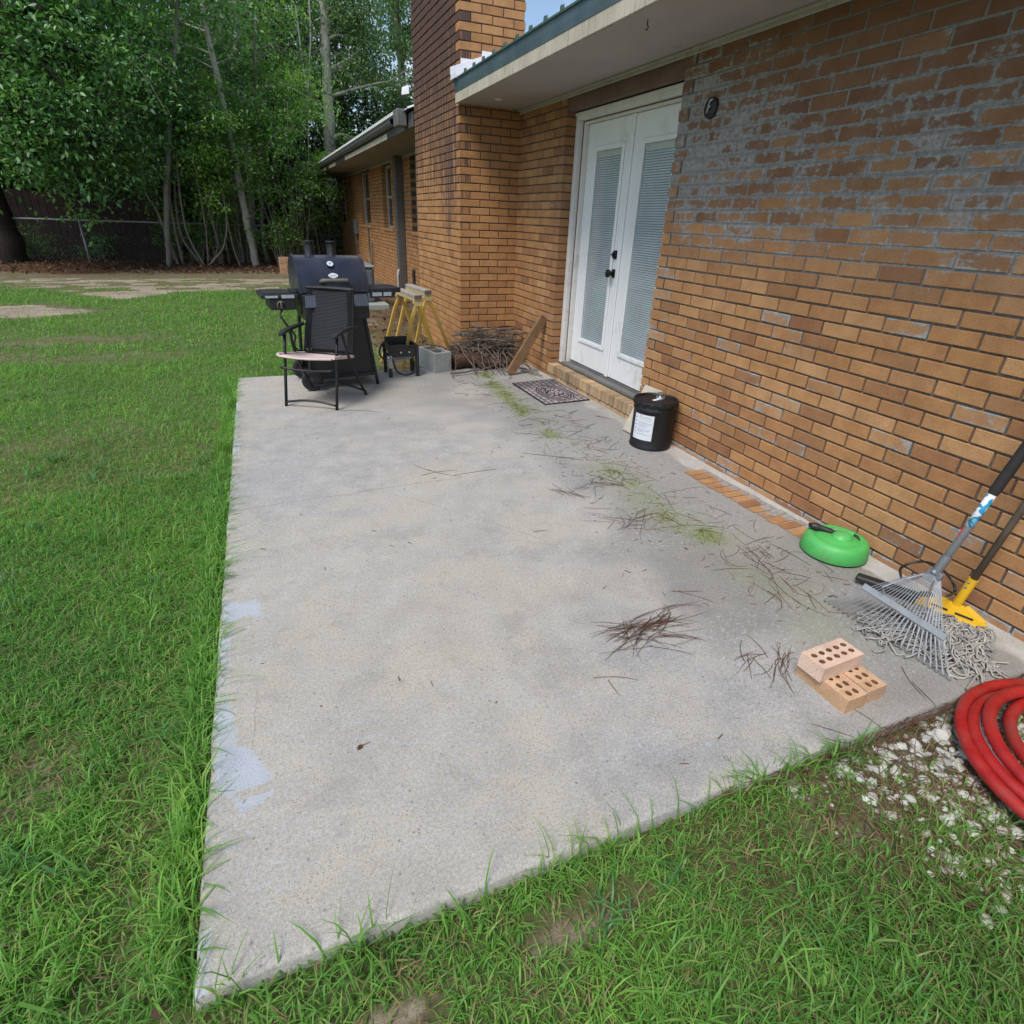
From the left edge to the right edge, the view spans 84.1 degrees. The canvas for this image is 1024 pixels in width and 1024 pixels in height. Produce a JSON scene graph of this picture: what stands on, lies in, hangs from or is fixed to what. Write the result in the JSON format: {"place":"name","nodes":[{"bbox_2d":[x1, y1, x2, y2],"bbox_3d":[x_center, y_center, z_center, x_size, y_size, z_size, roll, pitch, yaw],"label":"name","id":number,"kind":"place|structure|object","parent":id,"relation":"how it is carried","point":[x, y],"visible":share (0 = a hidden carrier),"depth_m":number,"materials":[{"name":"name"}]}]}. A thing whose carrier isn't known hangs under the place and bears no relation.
{"place":"outdoors","nodes":[
{"label":"outdoors","id":0,"kind":"place"},
{"bbox_2d":[24,0,575,207],"label":"sky","id":1,"kind":"structure","parent":0,"point":[535,12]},
{"bbox_2d":[0,229,1023,1023],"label":"ground","id":2,"kind":"structure","parent":0,"point":[78,279],"depth_m":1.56,"materials":[{"name":"green plant"}]},
{"bbox_2d":[0,105,26,187],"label":"woodland tree","id":3,"kind":"object","parent":2,"relation":"on","point":[9,165],"visible":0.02,"depth_m":16.11,"materials":[{"name":"green plant"}]},
{"bbox_2d":[13,210,51,249],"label":"bush","id":4,"kind":"object","parent":2,"relation":"on","point":[32,236],"visible":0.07,"depth_m":13.63,"materials":[{"name":"green plant"}]},
{"bbox_2d":[16,215,69,259],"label":"bush","id":5,"kind":"object","parent":2,"relation":"on","point":[28,237],"visible":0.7,"depth_m":13.77,"materials":[{"name":"green plant"}]},
{"bbox_2d":[3,188,165,259],"bbox_3d":[-12.370,-6.981,13.919,6.808,1.670,0.074,-9,29,-21],"label":"fence","id":6,"kind":"object","parent":2,"relation":"on","point":[30,200],"visible":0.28,"depth_m":14.46,"materials":[{"name":"black metal"}]},
{"bbox_2d":[0,2,182,233],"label":"woodland tree","id":7,"kind":"object","parent":2,"relation":"on","point":[56,138],"visible":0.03,"depth_m":15.68,"materials":[{"name":"green plant"}]},
{"bbox_2d":[51,229,136,259],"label":"bush","id":8,"kind":"object","parent":2,"relation":"on","point":[100,250],"visible":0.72,"depth_m":14.40,"materials":[{"name":"green plant"}]},
{"bbox_2d":[0,0,204,262],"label":"oak tree","id":9,"kind":"object","parent":2,"relation":"on","point":[16,50],"visible":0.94,"depth_m":11.18,"materials":[{"name":"green plant"}]},
{"bbox_2d":[0,0,229,256],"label":"stout tree","id":10,"kind":"object","parent":2,"relation":"on","point":[92,147],"visible":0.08,"depth_m":13.43,"materials":[{"name":"green plant"}]},
{"bbox_2d":[38,0,219,217],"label":"woodland tree","id":11,"kind":"object","parent":2,"relation":"on","point":[98,143],"visible":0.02,"depth_m":19.33,"materials":[{"name":"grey plant"}]},
{"bbox_2d":[0,255,279,273],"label":"leaf litter","id":12,"kind":"object","parent":2,"relation":"on","point":[11,268],"visible":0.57,"depth_m":13.56,"materials":[{"name":"brown plant"}]},
{"bbox_2d":[33,0,253,254],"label":"woodland tree","id":13,"kind":"object","parent":2,"relation":"on","point":[115,152],"visible":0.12,"depth_m":15.33,"materials":[{"name":"green plant"}]},
{"bbox_2d":[93,93,196,265],"bbox_3d":[-8.188,-7.463,13.035,1.945,3.432,2.229,6,27,7],"label":"sapling","id":14,"kind":"object","parent":2,"relation":"on","point":[140,161],"visible":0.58,"depth_m":12.42,"materials":[{"name":"green plant"}]},
{"bbox_2d":[151,1006,163,1018],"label":"fallen leaf","id":15,"kind":"object","parent":2,"relation":"on","point":[155,1013],"visible":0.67,"depth_m":1.10,"materials":[{"name":"brown plant"}]},
{"bbox_2d":[37,0,288,266],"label":"dark stem tree","id":16,"kind":"object","parent":2,"relation":"on","point":[138,48],"visible":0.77,"depth_m":11.75,"materials":[{"name":"green plant"}]},
{"bbox_2d":[136,192,200,259],"bbox_3d":[-8.826,-7.295,14.682,1.377,1.699,1.690,-18,33,-34],"label":"bush","id":17,"kind":"object","parent":2,"relation":"on","point":[163,243],"visible":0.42,"depth_m":14.64,"materials":[{"name":"green plant"}]},
{"bbox_2d":[132,71,221,263],"bbox_3d":[-7.659,-7.933,13.342,2.140,3.993,2.000,9,28,13],"label":"sapling","id":18,"kind":"object","parent":2,"relation":"on","point":[179,170],"visible":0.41,"depth_m":12.85,"materials":[{"name":"green plant"}]},
{"bbox_2d":[12,217,348,263],"bbox_3d":[-9.524,-6.436,13.828,11.132,1.195,0.058,-10,30,-23],"label":"chain link fence","id":19,"kind":"object","parent":2,"relation":"on","point":[84,240],"visible":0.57,"depth_m":13.74,"materials":[{"name":"metal"}]},
{"bbox_2d":[129,98,231,262],"bbox_3d":[-7.655,-7.771,13.428,2.027,3.650,2.655,2,27,-2],"label":"sapling","id":20,"kind":"object","parent":2,"relation":"on","point":[178,223],"visible":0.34,"depth_m":12.89,"materials":[{"name":"green plant"}]},
{"bbox_2d":[125,74,238,264],"bbox_3d":[-7.538,-7.792,13.354,1.921,3.750,2.617,26,35,38],"label":"sapling","id":21,"kind":"object","parent":2,"relation":"on","point":[161,176],"visible":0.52,"depth_m":12.65,"materials":[{"name":"green plant"}]},
{"bbox_2d":[139,189,225,261],"bbox_3d":[-8.320,-7.252,14.514,1.931,1.813,1.415,-9,29,-21],"label":"bush","id":22,"kind":"object","parent":2,"relation":"on","point":[197,228],"visible":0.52,"depth_m":14.51,"materials":[{"name":"green plant"}]},
{"bbox_2d":[88,0,286,265],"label":"leaning tree","id":23,"kind":"object","parent":2,"relation":"on","point":[242,198],"visible":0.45,"depth_m":13.05,"materials":[{"name":"green plant"}]},
{"bbox_2d":[145,68,247,264],"bbox_3d":[-7.404,-8.006,13.472,2.215,4.038,2.122,-9,29,-21],"label":"sapling","id":24,"kind":"object","parent":2,"relation":"on","point":[217,103],"visible":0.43,"depth_m":12.91,"materials":[{"name":"green plant"}]},
{"bbox_2d":[0,1,405,256],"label":"undergrowth","id":25,"kind":"object","parent":2,"relation":"on","point":[187,203],"visible":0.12,"depth_m":17.92,"materials":[{"name":"green plant"}]},
{"bbox_2d":[150,84,256,260],"bbox_3d":[-7.288,-8.039,13.743,2.566,3.886,1.924,20,32,30],"label":"sapling","id":26,"kind":"object","parent":2,"relation":"on","point":[209,211],"visible":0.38,"depth_m":12.95,"materials":[{"name":"green plant"}]},
{"bbox_2d":[85,0,321,247],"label":"woodland tree","id":27,"kind":"object","parent":2,"relation":"on","point":[235,198],"visible":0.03,"depth_m":18.96,"materials":[{"name":"green plant"}]},
{"bbox_2d":[0,0,412,244],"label":"woods","id":28,"kind":"object","parent":2,"relation":"on","point":[360,124],"depth_m":24.64,"materials":[{"name":"green plant"}]},
{"bbox_2d":[173,175,243,263],"bbox_3d":[-7.543,-7.300,14.369,1.437,2.089,1.440,2,27,-1],"label":"bush","id":29,"kind":"object","parent":2,"relation":"on","point":[220,257],"visible":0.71,"depth_m":14.23,"materials":[{"name":"green plant"}]},
{"bbox_2d":[173,95,282,265],"bbox_3d":[-7.125,-7.740,13.546,2.544,3.600,2.558,12,29,18],"label":"sapling","id":30,"kind":"object","parent":2,"relation":"on","point":[199,166],"visible":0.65,"depth_m":12.88,"materials":[{"name":"green plant"}]},
{"bbox_2d":[193,162,268,263],"bbox_3d":[-7.102,-7.725,14.425,1.879,2.825,1.622,-9,29,-21],"label":"bush","id":31,"kind":"object","parent":2,"relation":"on","point":[236,212],"visible":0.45,"depth_m":14.56,"materials":[{"name":"green plant"}]},
{"bbox_2d":[177,88,287,265],"bbox_3d":[-6.470,-7.661,13.347,2.641,3.632,1.848,-16,32,-31],"label":"sapling","id":32,"kind":"object","parent":2,"relation":"on","point":[222,121],"visible":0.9,"depth_m":13.04,"materials":[{"name":"green plant"}]},
{"bbox_2d":[211,190,269,261],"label":"bush","id":33,"kind":"object","parent":2,"relation":"on","point":[244,246],"visible":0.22,"depth_m":15.30,"materials":[{"name":"green plant"}]},
{"bbox_2d":[159,0,355,250],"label":"forked tree","id":34,"kind":"object","parent":2,"relation":"on","point":[252,205],"visible":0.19,"depth_m":15.44,"materials":[{"name":"green plant"}]},
{"bbox_2d":[294,5,307,89],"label":"vine","id":35,"kind":"object","parent":34,"relation":"hanging from","point":[299,36],"visible":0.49,"depth_m":15.49,"materials":[{"name":"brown plant"}]},
{"bbox_2d":[307,0,310,87],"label":"vine","id":36,"kind":"object","parent":34,"relation":"hanging from","point":[310,36],"visible":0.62,"depth_m":15.96,"materials":[{"name":"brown plant"}]},
{"bbox_2d":[179,0,344,249],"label":"woodland tree","id":37,"kind":"object","parent":2,"relation":"on","point":[281,76],"visible":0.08,"depth_m":18.09,"materials":[{"name":"green plant"}]},
{"bbox_2d":[182,0,342,263],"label":"grey stem tree","id":38,"kind":"object","parent":2,"relation":"on","point":[268,16],"visible":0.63,"depth_m":13.92,"materials":[{"name":"green plant"}]},
{"bbox_2d":[220,61,306,254],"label":"sapling","id":39,"kind":"object","parent":2,"relation":"on","point":[258,138],"visible":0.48,"depth_m":13.99,"materials":[{"name":"green plant"}]},
{"bbox_2d":[239,172,323,264],"bbox_3d":[-6.015,-7.314,14.398,1.810,2.202,1.695,-18,34,-35],"label":"bush","id":40,"kind":"object","parent":2,"relation":"on","point":[276,236],"visible":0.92,"depth_m":14.50,"materials":[{"name":"green plant"}]},
{"bbox_2d":[278,257,287,273],"bbox_3d":[-5.463,-6.032,13.909,0.428,0.365,0.440,-9,29,-21],"label":"wooden crate","id":41,"kind":"object","parent":2,"relation":"on","point":[283,263],"visible":0.53,"depth_m":13.70,"materials":[{"name":"brown wood"}]},
{"bbox_2d":[203,0,383,244],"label":"woodland tree","id":42,"kind":"object","parent":2,"relation":"on","point":[339,103],"visible":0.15,"depth_m":20.16,"materials":[{"name":"green plant"}]},
{"bbox_2d":[256,99,336,242],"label":"sapling","id":43,"kind":"object","parent":2,"relation":"on","point":[303,175],"visible":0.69,"depth_m":14.30,"materials":[{"name":"green plant"}]},
{"bbox_2d":[261,144,342,254],"bbox_3d":[-5.608,-7.841,14.919,1.814,2.905,1.774,26,35,37],"label":"bush","id":44,"kind":"object","parent":2,"relation":"on","point":[291,199],"visible":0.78,"depth_m":14.69,"materials":[{"name":"green plant"}]},
{"bbox_2d":[259,62,345,254],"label":"sapling","id":45,"kind":"object","parent":2,"relation":"on","point":[300,75],"visible":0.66,"depth_m":14.43,"materials":[{"name":"green plant"}]},
{"bbox_2d":[282,158,343,254],"bbox_3d":[-6.003,-9.229,17.405,1.920,2.850,1.931,15,30,24],"label":"bush","id":46,"kind":"object","parent":2,"relation":"on","point":[328,229],"visible":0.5,"depth_m":17.62,"materials":[{"name":"green plant"}]},
{"bbox_2d":[263,0,396,212],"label":"woodland tree","id":47,"kind":"object","parent":2,"relation":"on","point":[366,95],"visible":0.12,"depth_m":21.77,"materials":[{"name":"green plant"}]},
{"bbox_2d":[321,178,342,254],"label":"bush","id":48,"kind":"object","parent":2,"relation":"on","point":[335,210],"visible":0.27,"depth_m":19.18,"materials":[{"name":"green plant"}]},
{"bbox_2d":[261,0,413,254],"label":"tall pale tree","id":49,"kind":"object","parent":2,"relation":"on","point":[360,14],"visible":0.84,"depth_m":17.91,"materials":[{"name":"green plant"}]},
{"bbox_2d":[346,0,413,123],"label":"bright crowned tree","id":50,"kind":"object","parent":2,"relation":"on","point":[398,16],"visible":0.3,"depth_m":19.88,"materials":[{"name":"green plant"}]},
{"bbox_2d":[364,262,414,309],"bbox_3d":[-2.450,-3.915,9.685,1.834,0.755,1.100,-9,29,-21],"label":"air conditioner","id":51,"kind":"object","parent":2,"relation":"on","point":[377,304],"visible":0.19,"depth_m":9.43,"materials":[{"name":"grey metal"}]},
{"bbox_2d":[368,300,426,367],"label":"leaf litter","id":52,"kind":"object","parent":2,"relation":"on","point":[404,319],"visible":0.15,"depth_m":8.03,"materials":[{"name":"brown plant"}]},
{"bbox_2d":[380,288,434,370],"bbox_3d":[-0.995,-1.828,5.726,0.478,0.764,0.766,-14,31,-28],"label":"sawhorse","id":53,"kind":"object","parent":2,"relation":"on","point":[416,298],"visible":0.84,"depth_m":5.50,"materials":[{"name":"yellow wood"}]},
{"bbox_2d":[396,284,449,360],"bbox_3d":[-0.929,-1.982,6.018,0.502,0.772,0.739,-14,32,-29],"label":"sawhorse","id":54,"kind":"object","parent":2,"relation":"on","point":[425,293],"visible":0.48,"depth_m":5.76,"materials":[{"name":"yellow wood"}]},
{"bbox_2d":[450,345,513,354],"bbox_3d":[-0.328,-1.711,6.066,0.696,0.203,0.188,-10,30,-22],"label":"log","id":55,"kind":"object","parent":2,"relation":"on","point":[453,349],"visible":0.06,"depth_m":5.92,"materials":[{"name":"brown wood"}]},
{"bbox_2d":[103,370,888,1023],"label":"edge grass","id":56,"kind":"structure","parent":2,"relation":"on","point":[189,816],"depth_m":1.49,"materials":[{"name":"green plant"}]},
{"bbox_2d":[0,417,1023,1023],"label":"dry thatch","id":57,"kind":"object","parent":2,"relation":"on","point":[282,1017],"visible":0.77,"depth_m":1.41,"materials":[{"name":"brown plant"}]},
{"bbox_2d":[310,0,1023,641],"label":"brick house","id":58,"kind":"structure","parent":2,"relation":"on","point":[790,274],"depth_m":3.01,"materials":[{"name":"brick"}]},
{"bbox_2d":[343,179,349,224],"bbox_3d":[-4.905,-9.199,16.837,0.165,1.190,1.310,-9,29,-21],"label":"window","id":59,"kind":"structure","parent":58,"relation":"in","point":[344,180],"depth_m":17.23,"materials":[{"name":"glass"}]},
{"bbox_2d":[361,172,371,227],"bbox_3d":[-3.529,-7.602,13.851,0.165,1.190,1.460,-9,29,-21],"label":"window","id":60,"kind":"structure","parent":58,"relation":"in","point":[363,174],"depth_m":14.17,"materials":[{"name":"glass"}]},
{"bbox_2d":[383,165,393,231],"bbox_3d":[-2.493,-6.401,11.604,0.165,1.190,0.960,-9,29,-21],"label":"window","id":61,"kind":"structure","parent":58,"relation":"in","point":[388,179],"depth_m":11.85,"materials":[{"name":"glass"}]},
{"bbox_2d":[411,157,418,235],"bbox_3d":[-1.545,-5.300,9.546,0.165,1.190,0.860,-9,29,-21],"label":"window","id":62,"kind":"structure","parent":58,"relation":"in","point":[412,233],"depth_m":9.85,"materials":[{"name":"glass"}]},
{"bbox_2d":[571,114,632,373],"bbox_3d":[0.719,-2.193,4.835,0.115,1.908,0.680,-9,29,-21],"label":"door","id":63,"kind":"structure","parent":58,"relation":"in","point":[609,141],"depth_m":4.80,"materials":[{"name":"white paint"}]},
{"bbox_2d":[604,102,681,390],"bbox_3d":[1.002,-1.899,4.293,0.054,1.916,0.713,-9,29,-21],"label":"door","id":64,"kind":"structure","parent":58,"relation":"in","point":[653,135],"depth_m":4.30,"materials":[{"name":"white paint"}]},
{"bbox_2d":[704,96,718,118],"bbox_3d":[1.120,-2.295,3.224,0.040,0.108,0.107,-9,29,-21],"label":"wall plate","id":65,"kind":"object","parent":58,"relation":"attached to","point":[711,107],"depth_m":3.21,"materials":[{"name":"black plastic"}]},
{"bbox_2d":[653,674,1023,1023],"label":"needle litter","id":66,"kind":"object","parent":2,"relation":"on","point":[928,717],"visible":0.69,"depth_m":1.49,"materials":[{"name":"brown plant"}]},
{"bbox_2d":[260,376,898,763],"bbox_3d":[-0.180,-0.309,3.563,2.623,0.001,4.586,-9,29,-21],"label":"debris","id":67,"kind":"object","parent":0,"point":[634,525],"visible":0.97,"depth_m":2.92,"materials":[{"name":"brown plant"}]},
{"bbox_2d":[193,363,1023,1012],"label":"patio","id":68,"kind":"structure","parent":0,"point":[477,601],"depth_m":2.01,"materials":[{"name":"concrete"}]},
{"bbox_2d":[276,285,367,409],"bbox_3d":[-1.497,-1.283,4.436,0.501,0.850,0.571,7,28,8],"label":"patio chair","id":69,"kind":"object","parent":68,"relation":"on","point":[329,322],"visible":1,"depth_m":4.52,"materials":[{"name":"black plastic"}]},
{"bbox_2d":[256,240,400,390],"bbox_3d":[-1.539,-1.681,4.867,1.130,1.150,0.554,-12,31,-26],"label":"barbecue grill","id":70,"kind":"object","parent":68,"relation":"on","point":[330,268],"visible":0.8,"depth_m":4.69,"materials":[{"name":"metal"}]},
{"bbox_2d":[379,336,419,377],"bbox_3d":[-1.089,-1.472,5.383,0.367,0.335,0.264,-9,29,-21],"label":"burner stand","id":71,"kind":"object","parent":68,"relation":"on","point":[397,348],"visible":1,"depth_m":5.33,"materials":[{"name":"black metal"}]},
{"bbox_2d":[419,345,450,372],"bbox_3d":[-0.779,-1.536,5.696,0.185,0.186,0.377,-16,32,-31],"label":"concrete block","id":72,"kind":"object","parent":68,"relation":"on","point":[436,359],"depth_m":5.59,"materials":[{"name":"grey concrete"}]},
{"bbox_2d":[451,350,496,368],"bbox_3d":[-0.382,-1.565,5.818,0.525,0.171,0.174,-14,32,-29],"label":"log","id":73,"kind":"object","parent":68,"relation":"on","point":[462,361],"visible":0.6,"depth_m":5.71,"materials":[{"name":"brown wood"}]},
{"bbox_2d":[470,340,513,351],"bbox_3d":[-0.202,-1.739,5.936,0.496,0.118,0.117,-14,32,-29],"label":"log","id":74,"kind":"object","parent":73,"relation":"on","point":[474,345],"visible":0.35,"depth_m":5.86,"materials":[{"name":"brown wood"}]},
{"bbox_2d":[426,323,541,378],"bbox_3d":[-0.295,-1.656,5.687,1.087,0.429,0.991,-9,29,-21],"label":"stick pile","id":75,"kind":"object","parent":68,"relation":"on","point":[478,335],"visible":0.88,"depth_m":5.77,"materials":[{"name":"brown wood"}]},
{"bbox_2d":[477,353,515,368],"bbox_3d":[-0.143,-1.551,5.850,0.472,0.156,0.136,-19,34,-35],"label":"log","id":76,"kind":"object","parent":68,"relation":"on","point":[485,360],"visible":0.58,"depth_m":5.76,"materials":[{"name":"brown wood"}]},
{"bbox_2d":[506,314,547,374],"bbox_3d":[0.145,-1.626,5.550,0.430,0.571,0.044,-12,30,-25],"label":"wooden board","id":77,"kind":"object","parent":68,"relation":"on","point":[528,343],"visible":1,"depth_m":5.53,"materials":[{"name":"brown wood"}]},
{"bbox_2d":[512,379,589,404],"bbox_3d":[0.334,-1.088,5.107,0.455,0.008,0.755,-9,29,-21],"label":"door mat","id":78,"kind":"object","parent":68,"relation":"on","point":[549,391],"depth_m":5.07,"materials":[{"name":"rubber"}]},
{"bbox_2d":[478,373,720,542],"bbox_3d":[0.307,-0.623,4.207,0.354,0.010,3.530,-9,29,-21],"label":"moss","id":79,"kind":"object","parent":68,"relation":"on","point":[579,444],"visible":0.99,"depth_m":4.11,"materials":[{"name":"green plant"}]},
{"bbox_2d":[341,377,938,747],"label":"pine needles","id":80,"kind":"object","parent":68,"relation":"on","point":[626,631],"visible":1,"depth_m":2.33,"materials":[{"name":"brown plant"}]},
{"bbox_2d":[623,385,662,432],"bbox_3d":[0.938,-0.728,4.097,0.169,0.332,0.211,-9,29,-21],"label":"ribbed tile","id":81,"kind":"object","parent":68,"relation":"on","point":[628,423],"visible":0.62,"depth_m":4.15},
{"bbox_2d":[629,392,678,451],"bbox_3d":[0.966,-0.631,3.890,0.302,0.358,0.302,-9,29,-21],"label":"bucket","id":82,"kind":"object","parent":68,"relation":"on","point":[653,421],"visible":1,"depth_m":3.81,"materials":[{"name":"black plastic"}]},
{"bbox_2d":[685,469,808,537],"bbox_3d":[1.337,-0.063,3.205,0.178,0.001,0.930,-10,30,-23],"label":"brick strip","id":83,"kind":"object","parent":68,"relation":"on","point":[780,519],"visible":0.88,"depth_m":3.19,"materials":[{"name":"orange brick"}]},
{"bbox_2d":[796,666,867,713],"bbox_3d":[1.063,0.572,1.895,0.092,0.057,0.193,-9,29,-21],"label":"loose brick","id":84,"kind":"object","parent":68,"relation":"on","point":[842,693],"visible":0.68,"depth_m":1.84,"materials":[{"name":"brick"}]},
{"bbox_2d":[797,638,863,682],"bbox_3d":[1.073,0.497,1.915,0.192,0.057,0.090,-10,30,-23],"label":"loose brick","id":85,"kind":"object","parent":84,"relation":"on","point":[828,660],"visible":1,"depth_m":1.89,"materials":[{"name":"beige brick"}]},
{"bbox_2d":[800,522,869,567],"bbox_3d":[1.542,0.138,2.703,0.296,0.123,0.296,-9,29,-21],"label":"surface cleaner","id":86,"kind":"object","parent":68,"relation":"on","point":[835,545],"visible":1,"depth_m":2.64,"materials":[{"name":"green plastic"}]},
{"bbox_2d":[843,665,886,704],"bbox_3d":[1.149,0.556,1.933,0.095,0.057,0.194,-9,29,-21],"label":"loose brick","id":87,"kind":"object","parent":68,"relation":"on","point":[873,686],"visible":0.38,"depth_m":1.87,"materials":[{"name":"brick"}]},
{"bbox_2d":[855,560,956,600],"bbox_3d":[1.630,0.250,2.343,0.330,0.230,0.270,22,33,34],"label":"plastic scraper","id":88,"kind":"object","parent":68,"relation":"on","point":[866,579],"visible":0.82,"depth_m":2.38,"materials":[{"name":"black plastic"}]},
{"bbox_2d":[824,440,1023,679],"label":"leaf rake","id":89,"kind":"object","parent":68,"relation":"on","point":[934,575],"visible":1,"depth_m":2.09,"materials":[{"name":"metal"}]},
{"bbox_2d":[852,500,1023,689],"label":"string mop","id":90,"kind":"object","parent":68,"relation":"on","point":[966,641],"visible":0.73,"depth_m":2.12,"materials":[{"name":"grey fabric"}]},
{"bbox_2d":[731,702,1023,929],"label":"gravel","id":91,"kind":"structure","parent":0,"point":[936,734],"depth_m":1.65,"materials":[{"name":"white gravel"}]},
{"bbox_2d":[954,678,1023,820],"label":"hose coil","id":92,"kind":"object","parent":91,"relation":"on","point":[999,768],"visible":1,"depth_m":1.72,"materials":[{"name":"red rubber"}]}
]}

